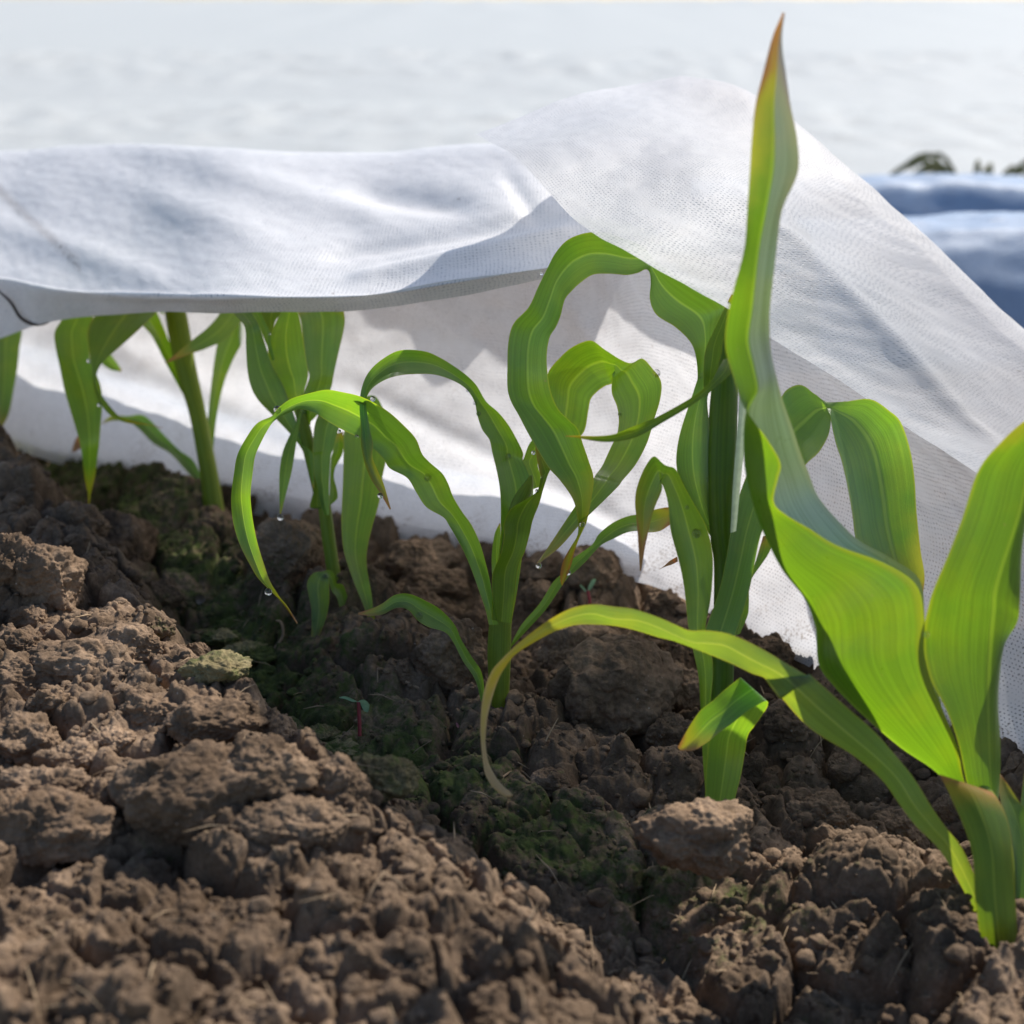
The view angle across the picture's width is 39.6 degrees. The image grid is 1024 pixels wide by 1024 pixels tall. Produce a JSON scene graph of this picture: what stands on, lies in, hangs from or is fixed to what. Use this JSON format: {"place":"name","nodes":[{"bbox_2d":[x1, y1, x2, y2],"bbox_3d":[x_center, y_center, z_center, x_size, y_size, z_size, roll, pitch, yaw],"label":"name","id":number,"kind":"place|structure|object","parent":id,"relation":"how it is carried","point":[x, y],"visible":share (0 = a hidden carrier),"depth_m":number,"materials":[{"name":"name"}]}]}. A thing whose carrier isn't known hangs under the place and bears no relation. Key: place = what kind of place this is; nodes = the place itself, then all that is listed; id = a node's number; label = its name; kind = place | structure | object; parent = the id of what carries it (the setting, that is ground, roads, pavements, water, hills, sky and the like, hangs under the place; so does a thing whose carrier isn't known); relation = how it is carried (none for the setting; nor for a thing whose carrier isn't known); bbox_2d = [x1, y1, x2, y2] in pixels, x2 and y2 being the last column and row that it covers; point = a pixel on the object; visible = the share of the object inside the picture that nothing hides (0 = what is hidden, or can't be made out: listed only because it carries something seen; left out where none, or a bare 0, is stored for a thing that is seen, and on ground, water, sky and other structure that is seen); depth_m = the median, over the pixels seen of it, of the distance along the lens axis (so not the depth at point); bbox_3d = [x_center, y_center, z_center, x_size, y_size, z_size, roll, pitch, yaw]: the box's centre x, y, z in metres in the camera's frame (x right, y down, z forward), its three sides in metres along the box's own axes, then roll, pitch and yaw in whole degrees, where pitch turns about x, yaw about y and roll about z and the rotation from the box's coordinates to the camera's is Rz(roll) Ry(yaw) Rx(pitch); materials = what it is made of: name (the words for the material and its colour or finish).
{"place":"outdoors","nodes":[
{"label":"outdoors","id":0,"kind":"place"},
{"bbox_2d":[0,298,1023,1023],"bbox_3d":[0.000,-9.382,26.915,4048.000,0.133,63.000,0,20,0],"label":"ground","id":1,"kind":"structure","parent":0,"point":[872,996],"depth_m":0.68,"materials":[{"name":"soil"}]},
{"bbox_2d":[0,330,21,425],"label":"corn plant","id":2,"kind":"object","parent":1,"relation":"on","point":[9,350],"visible":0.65,"depth_m":1.27,"materials":[{"name":"green plant"}]},
{"bbox_2d":[0,788,23,814],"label":"soil clod","id":3,"kind":"object","parent":1,"relation":"on","point":[9,797],"visible":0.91,"depth_m":0.63,"materials":[{"name":"brown soil"}]},
{"bbox_2d":[0,532,34,586],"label":"soil clod","id":4,"kind":"object","parent":1,"relation":"on","point":[13,545],"visible":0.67,"depth_m":0.86,"materials":[{"name":"brown soil"}]},
{"bbox_2d":[0,627,44,651],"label":"soil clod","id":5,"kind":"object","parent":1,"relation":"on","point":[17,640],"visible":0.51,"depth_m":0.79,"materials":[{"name":"brown soil"}]},
{"bbox_2d":[8,603,47,628],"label":"soil clod","id":6,"kind":"object","parent":1,"relation":"on","point":[24,616],"visible":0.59,"depth_m":0.84,"materials":[{"name":"brown soil"}]},
{"bbox_2d":[0,649,60,701],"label":"soil clod","id":7,"kind":"object","parent":1,"relation":"on","point":[22,675],"visible":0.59,"depth_m":0.76,"materials":[{"name":"brown soil"}]},
{"bbox_2d":[0,710,61,766],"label":"soil clod","id":8,"kind":"object","parent":1,"relation":"on","point":[25,737],"visible":0.88,"depth_m":0.69,"materials":[{"name":"brown soil"}]},
{"bbox_2d":[0,765,90,795],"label":"soil clod","id":9,"kind":"object","parent":1,"relation":"on","point":[72,779],"visible":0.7,"depth_m":0.65,"materials":[{"name":"brown soil"}]},
{"bbox_2d":[6,543,88,611],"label":"soil clod","id":10,"kind":"object","parent":1,"relation":"on","point":[51,578],"visible":0.98,"depth_m":0.85,"materials":[{"name":"brown soil"}]},
{"bbox_2d":[25,687,69,719],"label":"soil clod","id":11,"kind":"object","parent":1,"relation":"on","point":[46,701],"visible":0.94,"depth_m":0.72,"materials":[{"name":"brown soil"}]},
{"bbox_2d":[0,784,122,868],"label":"soil clod","id":12,"kind":"object","parent":1,"relation":"on","point":[48,825],"visible":0.99,"depth_m":0.62,"materials":[{"name":"brown soil"}]},
{"bbox_2d":[32,736,96,773],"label":"soil clod","id":13,"kind":"object","parent":1,"relation":"on","point":[78,752],"visible":0.83,"depth_m":0.67,"materials":[{"name":"brown soil"}]},
{"bbox_2d":[56,500,111,536],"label":"soil clod","id":14,"kind":"object","parent":1,"relation":"on","point":[77,513],"visible":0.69,"depth_m":1.00,"materials":[{"name":"brown soil"}]},
{"bbox_2d":[26,631,142,684],"bbox_3d":[-0.234,0.080,0.775,0.068,0.028,0.050,0,20,0],"label":"soil clod","id":15,"kind":"object","parent":1,"relation":"on","point":[59,661],"visible":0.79,"depth_m":0.76,"materials":[{"name":"brown soil"}]},
{"bbox_2d":[82,777,116,805],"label":"soil clod","id":16,"kind":"object","parent":1,"relation":"on","point":[96,788],"visible":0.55,"depth_m":0.65,"materials":[{"name":"brown soil"}]},
{"bbox_2d":[87,725,136,755],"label":"soil clod","id":17,"kind":"object","parent":1,"relation":"on","point":[118,738],"visible":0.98,"depth_m":0.69,"materials":[{"name":"brown soil"}]},
{"bbox_2d":[99,508,158,564],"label":"soil clod","id":18,"kind":"object","parent":1,"relation":"on","point":[130,536],"visible":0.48,"depth_m":1.09,"materials":[{"name":"brown soil"}]},
{"bbox_2d":[96,621,163,663],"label":"soil clod","id":19,"kind":"object","parent":1,"relation":"on","point":[144,639],"visible":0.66,"depth_m":0.78,"materials":[{"name":"brown soil"}]},
{"bbox_2d":[54,312,240,510],"bbox_3d":[-0.295,-0.089,1.155,0.172,0.198,0.159,0,20,0],"label":"corn plant","id":20,"kind":"object","parent":1,"relation":"on","point":[100,339],"visible":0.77,"depth_m":1.14,"materials":[{"name":"green plant"}]},
{"bbox_2d":[118,688,178,728],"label":"soil clod","id":21,"kind":"object","parent":1,"relation":"on","point":[139,708],"visible":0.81,"depth_m":0.71,"materials":[{"name":"brown soil"}]},
{"bbox_2d":[150,615,175,640],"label":"soil clod","id":22,"kind":"object","parent":1,"relation":"on","point":[163,628],"visible":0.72,"depth_m":0.81,"materials":[{"name":"brown soil"}]},
{"bbox_2d":[148,577,185,609],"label":"soil clod","id":23,"kind":"object","parent":1,"relation":"on","point":[168,593],"visible":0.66,"depth_m":1.00,"materials":[{"name":"brown soil"}]},
{"bbox_2d":[107,739,252,846],"bbox_3d":[-0.143,0.127,0.639,0.065,0.045,0.063,-12,23,-29],"label":"soil clod","id":24,"kind":"object","parent":1,"relation":"on","point":[170,798],"visible":0.83,"depth_m":0.62,"materials":[{"name":"brown soil"}]},
{"bbox_2d":[182,642,210,656],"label":"soil clod","id":25,"kind":"object","parent":1,"relation":"on","point":[198,649],"visible":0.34,"depth_m":0.82,"materials":[{"name":"brown soil"}]},
{"bbox_2d":[195,594,204,603],"bbox_3d":[-0.226,0.063,1.033,0.007,0.009,0.004,0,20,0],"label":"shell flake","id":26,"kind":"object","parent":1,"relation":"on","point":[200,598],"visible":1,"depth_m":1.03,"materials":[{"name":"grey"}]},
{"bbox_2d":[176,649,252,684],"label":"mossy stone","id":27,"kind":"object","parent":1,"relation":"on","point":[223,666],"visible":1,"depth_m":0.73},
{"bbox_2d":[163,694,270,746],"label":"soil clod","id":28,"kind":"object","parent":1,"relation":"on","point":[216,719],"visible":0.87,"depth_m":0.69,"materials":[{"name":"brown soil"}]},
{"bbox_2d":[199,627,241,647],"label":"mossy stone","id":29,"kind":"object","parent":1,"relation":"on","point":[221,637],"visible":0.98,"depth_m":0.95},
{"bbox_2d":[221,640,277,663],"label":"mossy stone","id":30,"kind":"object","parent":1,"relation":"on","point":[257,651],"visible":0.68,"depth_m":0.95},
{"bbox_2d":[244,838,274,857],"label":"soil clod","id":31,"kind":"object","parent":1,"relation":"on","point":[256,848],"visible":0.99,"depth_m":0.60,"materials":[{"name":"brown soil"}]},
{"bbox_2d":[222,733,319,800],"bbox_3d":[-0.110,0.117,0.640,0.050,0.030,0.041,0,20,0],"label":"soil clod","id":32,"kind":"object","parent":1,"relation":"on","point":[270,765],"visible":0.94,"depth_m":0.63,"materials":[{"name":"brown soil"}]},
{"bbox_2d":[257,707,291,735],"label":"soil clod","id":33,"kind":"object","parent":1,"relation":"on","point":[279,724],"visible":0.56,"depth_m":0.70,"materials":[{"name":"brown soil"}]},
{"bbox_2d":[274,620,284,648],"bbox_3d":[-0.159,0.086,0.958,0.011,0.026,0.010,0,20,0],"label":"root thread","id":34,"kind":"object","parent":1,"relation":"on","point":[283,631],"visible":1,"depth_m":0.96,"materials":[{"name":"plant"}]},
{"bbox_2d":[248,517,325,590],"bbox_3d":[-0.159,0.029,1.018,0.060,0.053,0.051,0,20,0],"label":"soil clod","id":35,"kind":"object","parent":1,"relation":"on","point":[291,550],"visible":0.78,"depth_m":1.00,"materials":[{"name":"brown soil"}]},
{"bbox_2d":[228,791,349,855],"bbox_3d":[-0.097,0.136,0.619,0.053,0.024,0.033,0,20,0],"label":"soil clod","id":36,"kind":"object","parent":1,"relation":"on","point":[311,820],"visible":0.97,"depth_m":0.61,"materials":[{"name":"brown soil"}]},
{"bbox_2d":[233,311,385,636],"bbox_3d":[-0.132,-0.037,0.975,0.090,0.224,0.165,-13,24,-33],"label":"corn plant","id":37,"kind":"object","parent":1,"relation":"on","point":[285,363],"visible":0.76,"depth_m":0.97,"materials":[{"name":"green plant"}]},
{"bbox_2d":[277,514,282,520],"bbox_3d":[-0.153,0.004,0.938,0.004,0.004,0.004,0,20,0],"label":"dew drop","id":38,"kind":"object","parent":37,"relation":"attached to","point":[279,517],"visible":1,"depth_m":0.94,"materials":[{"name":"clear liquid"}]},
{"bbox_2d":[309,723,346,742],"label":"mossy stone","id":39,"kind":"object","parent":1,"relation":"on","point":[326,733],"visible":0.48,"depth_m":0.84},
{"bbox_2d":[307,752,372,808],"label":"soil clod","id":40,"kind":"object","parent":1,"relation":"on","point":[342,778],"visible":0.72,"depth_m":0.64,"materials":[{"name":"brown soil"}]},
{"bbox_2d":[324,738,361,760],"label":"mossy stone","id":41,"kind":"object","parent":1,"relation":"on","point":[348,746],"visible":0.34,"depth_m":0.81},
{"bbox_2d":[339,696,368,735],"bbox_3d":[-0.090,0.117,0.820,0.017,0.024,0.009,0,20,0],"label":"seedling","id":42,"kind":"object","parent":1,"relation":"on","point":[364,704],"visible":1,"depth_m":0.82,"materials":[{"name":"green plant"}]},
{"bbox_2d":[373,552,397,581],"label":"soil clod","id":43,"kind":"object","parent":1,"relation":"on","point":[378,564],"visible":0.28,"depth_m":1.10,"materials":[{"name":"brown soil"}]},
{"bbox_2d":[352,752,420,806],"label":"mossy stone","id":44,"kind":"object","parent":1,"relation":"on","point":[392,777],"visible":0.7,"depth_m":0.67,"materials":[{"name":"green stone"}]},
{"bbox_2d":[394,657,415,685],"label":"soil clod","id":45,"kind":"object","parent":1,"relation":"on","point":[405,670],"visible":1,"depth_m":0.87,"materials":[{"name":"brown soil"}]},
{"bbox_2d":[383,537,460,578],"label":"soil clod","id":46,"kind":"object","parent":1,"relation":"on","point":[402,557],"visible":0.8,"depth_m":1.09,"materials":[{"name":"brown soil"}]},
{"bbox_2d":[396,565,471,599],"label":"soil clod","id":47,"kind":"object","parent":1,"relation":"on","point":[442,581],"visible":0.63,"depth_m":1.06,"materials":[{"name":"brown soil"}]},
{"bbox_2d":[410,617,487,697],"bbox_3d":[-0.038,0.090,0.878,0.044,0.049,0.045,16,25,37],"label":"soil clod","id":48,"kind":"object","parent":1,"relation":"on","point":[435,657],"visible":0.87,"depth_m":0.86,"materials":[{"name":"brown soil"}]},
{"bbox_2d":[231,340,669,707],"bbox_3d":[-0.019,0.021,0.820,0.260,0.220,0.110,-10,22,-25],"label":"corn plant","id":49,"kind":"object","parent":1,"relation":"on","point":[580,375],"visible":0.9,"depth_m":0.82,"materials":[{"name":"green plant"}]},
{"bbox_2d":[265,588,271,595],"bbox_3d":[-0.138,0.045,0.808,0.004,0.004,0.004,0,20,0],"label":"dew drop","id":50,"kind":"object","parent":49,"relation":"hanging from","point":[268,591],"visible":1,"depth_m":0.81,"materials":[{"name":"clear liquid"}]},
{"bbox_2d":[274,406,280,413],"bbox_3d":[-0.131,-0.057,0.793,0.004,0.004,0.004,0,20,0],"label":"dew drop","id":51,"kind":"object","parent":49,"relation":"attached to","point":[277,409],"visible":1,"depth_m":0.79,"materials":[{"name":"clear liquid"}]},
{"bbox_2d":[415,612,422,619],"bbox_3d":[-0.052,0.059,0.803,0.004,0.005,0.004,0,20,0],"label":"dew drop","id":52,"kind":"object","parent":49,"relation":"attached to","point":[418,615],"visible":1,"depth_m":0.80,"materials":[{"name":"clear liquid"}]},
{"bbox_2d":[424,474,431,481],"bbox_3d":[-0.048,-0.020,0.817,0.004,0.005,0.004,0,20,0],"label":"dew drop","id":53,"kind":"object","parent":49,"relation":"attached to","point":[427,477],"visible":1,"depth_m":0.82,"materials":[{"name":"clear liquid"}]},
{"bbox_2d":[505,453,510,459],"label":"dew drop","id":54,"kind":"object","parent":49,"relation":"attached to","point":[507,456],"visible":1,"depth_m":0.86,"materials":[{"name":"clear liquid"}]},
{"bbox_2d":[652,369,659,377],"bbox_3d":[0.086,-0.082,0.845,0.005,0.005,0.005,0,20,0],"label":"dew drop","id":55,"kind":"object","parent":49,"relation":"on","point":[656,373],"visible":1,"depth_m":0.84,"materials":[{"name":"clear liquid"}]},
{"bbox_2d":[468,607,488,636],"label":"soil clod","id":56,"kind":"object","parent":1,"relation":"on","point":[478,617],"visible":0.45,"depth_m":1.02,"materials":[{"name":"brown soil"}]},
{"bbox_2d":[0,76,1023,753],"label":"row cover","id":57,"kind":"object","parent":1,"relation":"on","point":[876,296],"visible":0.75,"depth_m":1.00,"materials":[{"name":"white fabric"}]},
{"bbox_2d":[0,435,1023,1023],"bbox_3d":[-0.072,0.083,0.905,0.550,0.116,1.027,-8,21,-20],"label":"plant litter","id":58,"kind":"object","parent":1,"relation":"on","point":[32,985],"visible":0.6,"depth_m":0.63,"materials":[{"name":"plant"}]},
{"bbox_2d":[0,0,1023,52],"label":"row cover","id":59,"kind":"object","parent":1,"relation":"on","point":[549,25],"visible":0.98,"depth_m":14.54,"materials":[{"name":"white fabric"}]},
{"bbox_2d":[0,47,1023,101],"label":"row cover","id":60,"kind":"object","parent":1,"relation":"on","point":[303,74],"visible":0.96,"depth_m":6.34,"materials":[{"name":"white fabric"}]},
{"bbox_2d":[0,98,1023,176],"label":"row cover","id":61,"kind":"object","parent":1,"relation":"on","point":[861,138],"visible":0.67,"depth_m":3.96,"materials":[{"name":"white fabric"}]},
{"bbox_2d":[517,579,563,611],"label":"soil clod","id":62,"kind":"object","parent":1,"relation":"on","point":[531,596],"visible":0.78,"depth_m":1.03,"materials":[{"name":"brown soil"}]},
{"bbox_2d":[520,549,562,583],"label":"soil clod","id":63,"kind":"object","parent":1,"relation":"on","point":[548,570],"visible":0.62,"depth_m":1.06,"materials":[{"name":"brown soil"}]},
{"bbox_2d":[529,767,571,801],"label":"soil clod","id":64,"kind":"object","parent":1,"relation":"on","point":[549,780],"visible":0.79,"depth_m":0.78,"materials":[{"name":"brown soil"}]},
{"bbox_2d":[532,624,619,671],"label":"soil clod","id":65,"kind":"object","parent":1,"relation":"on","point":[554,650],"visible":0.41,"depth_m":0.93,"materials":[{"name":"brown soil"}]},
{"bbox_2d":[580,579,595,604],"bbox_3d":[0.054,0.056,1.007,0.012,0.019,0.006,0,20,0],"label":"seedling","id":66,"kind":"object","parent":1,"relation":"on","point":[592,583],"visible":1,"depth_m":1.01,"materials":[{"name":"green plant"}]},
{"bbox_2d":[565,544,622,591],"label":"soil clod","id":67,"kind":"object","parent":1,"relation":"on","point":[602,566],"visible":0.75,"depth_m":1.02,"materials":[{"name":"brown soil"}]},
{"bbox_2d":[540,633,683,738],"bbox_3d":[0.065,0.115,0.877,0.081,0.079,0.082,13,24,32],"label":"soil clod","id":68,"kind":"object","parent":1,"relation":"on","point":[630,684],"visible":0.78,"depth_m":0.85,"materials":[{"name":"brown soil"}]},
{"bbox_2d":[649,588,685,614],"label":"soil clod","id":69,"kind":"object","parent":1,"relation":"on","point":[661,601],"visible":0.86,"depth_m":1.01,"materials":[{"name":"brown soil"}]},
{"bbox_2d":[645,711,692,746],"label":"soil clod","id":70,"kind":"object","parent":1,"relation":"on","point":[668,728],"visible":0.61,"depth_m":0.83,"materials":[{"name":"brown soil"}]},
{"bbox_2d":[672,660,700,712],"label":"soil clod","id":71,"kind":"object","parent":1,"relation":"on","point":[689,697],"visible":0.35,"depth_m":0.91,"materials":[{"name":"brown soil"}]},
{"bbox_2d":[632,797,752,878],"bbox_3d":[0.087,0.154,0.678,0.059,0.038,0.041,0,20,0],"label":"soil clod","id":72,"kind":"object","parent":1,"relation":"on","point":[708,837],"visible":1,"depth_m":0.66,"materials":[{"name":"brown soil"}]},
{"bbox_2d":[507,232,924,800],"bbox_3d":[0.107,0.024,0.745,0.219,0.315,0.166,0,20,0],"label":"corn plant","id":73,"kind":"object","parent":1,"relation":"on","point":[703,481],"visible":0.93,"depth_m":0.75,"materials":[{"name":"green plant"}]},
{"bbox_2d":[692,528,700,537],"bbox_3d":[0.093,0.011,0.719,0.005,0.005,0.005,0,20,0],"label":"dew drop","id":74,"kind":"object","parent":73,"relation":"attached to","point":[696,532],"visible":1,"depth_m":0.72,"materials":[{"name":"clear liquid"}]},
{"bbox_2d":[480,12,1023,948],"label":"corn plant","id":75,"kind":"object","parent":1,"relation":"on","point":[890,672],"visible":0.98,"depth_m":0.65,"materials":[{"name":"green plant"}]},
{"bbox_2d":[923,631,929,637],"bbox_3d":[0.188,0.055,0.644,0.003,0.003,0.003,0,20,0],"label":"dew drop","id":76,"kind":"object","parent":75,"relation":"attached to","point":[926,634],"visible":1,"depth_m":0.64,"materials":[{"name":"clear liquid"}]},
{"bbox_2d":[741,751,767,786],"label":"soil clod","id":77,"kind":"object","parent":1,"relation":"on","point":[755,764],"visible":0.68,"depth_m":0.82,"materials":[{"name":"brown soil"}]},
{"bbox_2d":[754,635,795,665],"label":"soil clod","id":78,"kind":"object","parent":1,"relation":"on","point":[780,649],"visible":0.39,"depth_m":0.92,"materials":[{"name":"brown soil"}]},
{"bbox_2d":[760,698,809,743],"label":"soil clod","id":79,"kind":"object","parent":1,"relation":"on","point":[782,721],"visible":0.79,"depth_m":0.84,"materials":[{"name":"brown soil"}]},
{"bbox_2d":[786,788,860,830],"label":"soil clod","id":80,"kind":"object","parent":1,"relation":"on","point":[828,806],"visible":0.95,"depth_m":0.74,"materials":[{"name":"brown soil"}]},
{"bbox_2d":[827,751,862,783],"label":"soil clod","id":81,"kind":"object","parent":1,"relation":"on","point":[843,767],"visible":1,"depth_m":0.82,"materials":[{"name":"brown soil"}]},
{"bbox_2d":[869,806,929,849],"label":"soil clod","id":82,"kind":"object","parent":1,"relation":"on","point":[895,820],"visible":0.38,"depth_m":0.76,"materials":[{"name":"brown soil"}]},
{"bbox_2d":[859,173,1023,215],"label":"row cover","id":83,"kind":"object","parent":1,"relation":"on","point":[917,194],"visible":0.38,"depth_m":2.35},
{"bbox_2d":[931,793,960,825],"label":"soil clod","id":84,"kind":"object","parent":1,"relation":"on","point":[943,807],"visible":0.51,"depth_m":0.77,"materials":[{"name":"brown soil"}]},
{"bbox_2d":[888,152,1023,174],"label":"weed tuft","id":85,"kind":"object","parent":1,"relation":"on","point":[936,165],"visible":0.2,"depth_m":2.75,"materials":[{"name":"green plant"}]},
{"bbox_2d":[904,211,1023,327],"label":"row cover","id":86,"kind":"object","parent":1,"relation":"on","point":[983,252],"visible":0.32,"depth_m":1.66,"materials":[{"name":"white fabric"}]},
{"bbox_2d":[1000,749,1023,777],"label":"soil clod","id":87,"kind":"object","parent":1,"relation":"on","point":[1013,762],"visible":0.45,"depth_m":0.79,"materials":[{"name":"brown soil"}]}
]}

